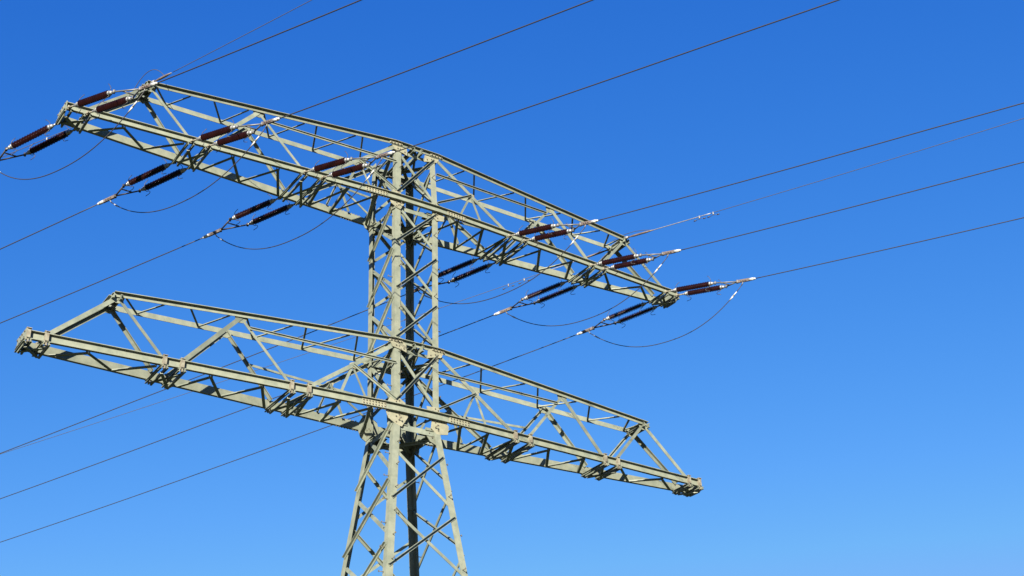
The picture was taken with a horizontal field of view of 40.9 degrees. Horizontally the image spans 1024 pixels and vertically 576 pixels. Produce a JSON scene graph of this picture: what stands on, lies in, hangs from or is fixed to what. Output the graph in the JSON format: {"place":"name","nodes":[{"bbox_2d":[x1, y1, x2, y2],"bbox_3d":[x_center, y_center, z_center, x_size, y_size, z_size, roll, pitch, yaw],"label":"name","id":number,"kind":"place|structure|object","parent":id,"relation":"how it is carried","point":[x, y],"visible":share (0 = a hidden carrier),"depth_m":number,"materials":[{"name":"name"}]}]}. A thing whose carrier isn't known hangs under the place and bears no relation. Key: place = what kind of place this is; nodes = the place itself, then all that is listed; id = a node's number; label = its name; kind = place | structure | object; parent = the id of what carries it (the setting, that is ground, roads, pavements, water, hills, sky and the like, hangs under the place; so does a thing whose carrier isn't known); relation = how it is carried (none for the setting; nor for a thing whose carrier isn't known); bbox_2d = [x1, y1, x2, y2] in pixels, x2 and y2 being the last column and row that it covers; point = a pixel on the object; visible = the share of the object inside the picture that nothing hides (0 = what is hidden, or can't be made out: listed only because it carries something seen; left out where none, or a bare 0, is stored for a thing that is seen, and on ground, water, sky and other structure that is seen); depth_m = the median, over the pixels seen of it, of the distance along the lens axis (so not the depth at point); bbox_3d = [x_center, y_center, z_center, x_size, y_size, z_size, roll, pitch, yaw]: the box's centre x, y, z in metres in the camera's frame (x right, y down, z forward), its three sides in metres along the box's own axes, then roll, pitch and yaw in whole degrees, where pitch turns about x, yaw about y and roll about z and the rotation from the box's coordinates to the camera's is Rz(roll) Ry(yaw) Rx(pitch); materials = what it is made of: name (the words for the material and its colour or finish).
{"place":"outdoors","nodes":[
{"label":"outdoors","id":0,"kind":"place"},
{"bbox_2d":[0,0,1023,575],"label":"sky","id":1,"kind":"structure","parent":0,"point":[863,415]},
{"label":"ground","id":2,"kind":"structure","parent":0,"visible":0},
{"bbox_2d":[14,80,702,575],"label":"pylon","id":3,"kind":"object","parent":2,"relation":"on","point":[406,434],"visible":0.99,"depth_m":41.67,"materials":[{"name":"metal"}]},
{"bbox_2d":[0,120,75,160],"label":"insulator set","id":4,"kind":"object","parent":3,"relation":"attached to","point":[45,129],"visible":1,"depth_m":39.41,"materials":[{"name":"brown ceramic"}]},
{"bbox_2d":[2,107,123,156],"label":"earth wire","id":5,"kind":"object","parent":3,"relation":"attached to","point":[47,138],"visible":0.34,"depth_m":41.79,"materials":[{"name":"grey metal"}]},
{"bbox_2d":[67,82,157,119],"bbox_3d":[-10.881,-5.266,37.644,3.528,0.909,0.697,-21,-34,30],"label":"insulator set","id":6,"kind":"object","parent":3,"relation":"attached to","point":[106,106],"visible":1,"depth_m":37.73,"materials":[{"name":"brown ceramic"}]},
{"bbox_2d":[0,93,142,179],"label":"jumper wire","id":7,"kind":"object","parent":6,"relation":"hanging from","point":[132,107],"visible":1,"depth_m":37.22,"materials":[{"name":"metal"}]},
{"bbox_2d":[157,0,361,82],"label":"conductor","id":8,"kind":"object","parent":6,"relation":"attached to","point":[260,41],"visible":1,"depth_m":34.26,"materials":[{"name":"metal"}]},
{"bbox_2d":[97,159,190,204],"bbox_3d":[-11.169,-3.220,41.511,3.326,0.835,0.634,-14,-31,20],"label":"insulator set","id":9,"kind":"object","parent":3,"relation":"attached to","point":[155,171],"visible":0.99,"depth_m":41.36,"materials":[{"name":"brown ceramic"}]},
{"bbox_2d":[0,204,96,249],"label":"conductor","id":10,"kind":"object","parent":9,"relation":"attached to","point":[48,226],"visible":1,"depth_m":42.48,"materials":[{"name":"metal"}]},
{"bbox_2d":[111,128,265,212],"bbox_3d":[-9.517,-3.031,39.777,6.520,1.316,0.058,-21,-34,30],"label":"jumper wire","id":11,"kind":"object","parent":9,"relation":"hanging from","point":[256,139],"visible":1,"depth_m":39.10,"materials":[{"name":"metal"}]},
{"bbox_2d":[150,0,311,82],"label":"earth wire","id":12,"kind":"object","parent":3,"relation":"attached to","point":[162,77],"visible":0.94,"depth_m":39.01,"materials":[{"name":"grey metal"}]},
{"bbox_2d":[190,117,279,151],"bbox_3d":[-7.858,-4.508,39.245,3.500,0.917,0.683,-22,-34,31],"label":"insulator set","id":13,"kind":"object","parent":3,"relation":"attached to","point":[244,135],"visible":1,"depth_m":39.34,"materials":[{"name":"brown ceramic"}]},
{"bbox_2d":[279,0,592,118],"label":"conductor","id":14,"kind":"object","parent":13,"relation":"attached to","point":[440,58],"visible":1,"depth_m":34.60,"materials":[{"name":"metal"}]},
{"bbox_2d":[202,194,298,238],"bbox_3d":[-8.347,-2.272,43.491,3.471,0.813,0.713,-14,-31,20],"label":"insulator set","id":15,"kind":"object","parent":3,"relation":"attached to","point":[260,206],"visible":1,"depth_m":43.34,"materials":[{"name":"brown ceramic"}]},
{"bbox_2d":[0,238,202,322],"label":"conductor","id":16,"kind":"object","parent":15,"relation":"attached to","point":[101,280],"visible":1,"depth_m":45.18,"materials":[{"name":"metal"}]},
{"bbox_2d":[216,160,380,249],"bbox_3d":[-6.596,-2.100,41.562,7.007,1.504,0.058,-21,-34,31],"label":"jumper wire","id":17,"kind":"object","parent":15,"relation":"hanging from","point":[371,173],"visible":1,"depth_m":40.76,"materials":[{"name":"metal"}]},
{"bbox_2d":[1,249,608,453],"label":"earth wire","id":18,"kind":"object","parent":3,"relation":"attached to","point":[600,252],"visible":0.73,"depth_m":52.26,"materials":[{"name":"grey metal"}]},
{"bbox_2d":[304,151,394,183],"bbox_3d":[-4.783,-3.731,40.889,3.499,0.921,0.772,-22,-34,32],"label":"insulator set","id":19,"kind":"object","parent":3,"relation":"attached to","point":[336,163],"visible":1,"depth_m":40.96,"materials":[{"name":"brown ceramic"}]},
{"bbox_2d":[395,0,838,151],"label":"conductor","id":20,"kind":"object","parent":19,"relation":"attached to","point":[626,73],"visible":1,"depth_m":34.81,"materials":[{"name":"metal"}]},
{"bbox_2d":[405,256,498,294],"bbox_3d":[-2.127,-0.463,47.239,3.491,0.832,0.735,-14,-31,21],"label":"insulator set","id":21,"kind":"object","parent":3,"relation":"attached to","point":[455,268],"visible":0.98,"depth_m":47.03,"materials":[{"name":"brown ceramic"}]},
{"bbox_2d":[0,295,404,453],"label":"conductor","id":22,"kind":"object","parent":21,"relation":"attached to","point":[188,380],"visible":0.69,"depth_m":51.01,"materials":[{"name":"metal"}]},
{"bbox_2d":[494,278,583,315],"bbox_3d":[0.890,0.294,48.864,3.462,0.822,0.656,-14,-31,21],"label":"insulator set","id":23,"kind":"object","parent":3,"relation":"attached to","point":[548,289],"visible":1,"depth_m":48.69,"materials":[{"name":"brown ceramic"}]},
{"bbox_2d":[0,315,493,498],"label":"conductor","id":24,"kind":"object","parent":23,"relation":"attached to","point":[205,423],"visible":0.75,"depth_m":53.88,"materials":[{"name":"metal"}]},
{"bbox_2d":[507,257,666,325],"bbox_3d":[2.532,0.502,47.182,6.552,1.312,0.058,-20,-33,29],"label":"jumper wire","id":25,"kind":"object","parent":23,"relation":"hanging from","point":[598,314],"visible":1,"depth_m":46.66,"materials":[{"name":"metal"}]},
{"bbox_2d":[508,218,597,246],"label":"insulator set","id":26,"kind":"object","parent":3,"relation":"attached to","point":[549,227],"visible":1,"depth_m":44.83,"materials":[{"name":"brown ceramic"}]},
{"bbox_2d":[420,228,583,303],"bbox_3d":[-0.415,-0.323,45.428,6.864,1.312,0.058,-21,-34,30],"label":"jumper wire","id":27,"kind":"object","parent":26,"relation":"hanging from","point":[574,240],"visible":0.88,"depth_m":44.79,"materials":[{"name":"metal"}]},
{"bbox_2d":[598,102,1023,220],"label":"conductor","id":28,"kind":"object","parent":26,"relation":"attached to","point":[818,160],"visible":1,"depth_m":39.39,"materials":[{"name":"metal"}]},
{"bbox_2d":[576,299,660,334],"bbox_3d":[3.916,1.048,50.500,3.418,0.800,0.656,-15,-31,22],"label":"insulator set","id":29,"kind":"object","parent":3,"relation":"attached to","point":[632,315],"visible":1,"depth_m":50.33,"materials":[{"name":"brown ceramic"}]},
{"bbox_2d":[1,335,575,541],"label":"conductor","id":30,"kind":"object","parent":29,"relation":"attached to","point":[278,444],"visible":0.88,"depth_m":56.15,"materials":[{"name":"metal"}]},
{"bbox_2d":[590,285,741,346],"bbox_3d":[5.467,1.335,48.963,6.192,1.327,0.058,-20,-33,29],"label":"jumper wire","id":31,"kind":"object","parent":29,"relation":"hanging from","point":[675,338],"visible":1,"depth_m":48.46,"materials":[{"name":"metal"}]},
{"bbox_2d":[590,248,680,274],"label":"insulator set","id":32,"kind":"object","parent":3,"relation":"attached to","point":[617,260],"visible":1,"depth_m":46.72,"materials":[{"name":"brown ceramic"}]},
{"bbox_2d":[681,162,1023,249],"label":"conductor","id":33,"kind":"object","parent":32,"relation":"attached to","point":[857,205],"visible":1,"depth_m":42.11,"materials":[{"name":"metal"}]},
{"bbox_2d":[664,276,755,300],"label":"insulator set","id":34,"kind":"object","parent":3,"relation":"attached to","point":[700,286],"visible":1,"depth_m":48.62,"materials":[{"name":"brown ceramic"}]},
{"bbox_2d":[756,217,1023,278],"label":"conductor","id":35,"kind":"object","parent":34,"relation":"attached to","point":[893,247],"visible":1,"depth_m":44.74,"materials":[{"name":"metal"}]},
{"bbox_2d":[624,118,1023,238],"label":"earth wire","id":36,"kind":"object","parent":3,"relation":"attached to","point":[634,235],"visible":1,"depth_m":46.10,"materials":[{"name":"grey metal"}]}
]}

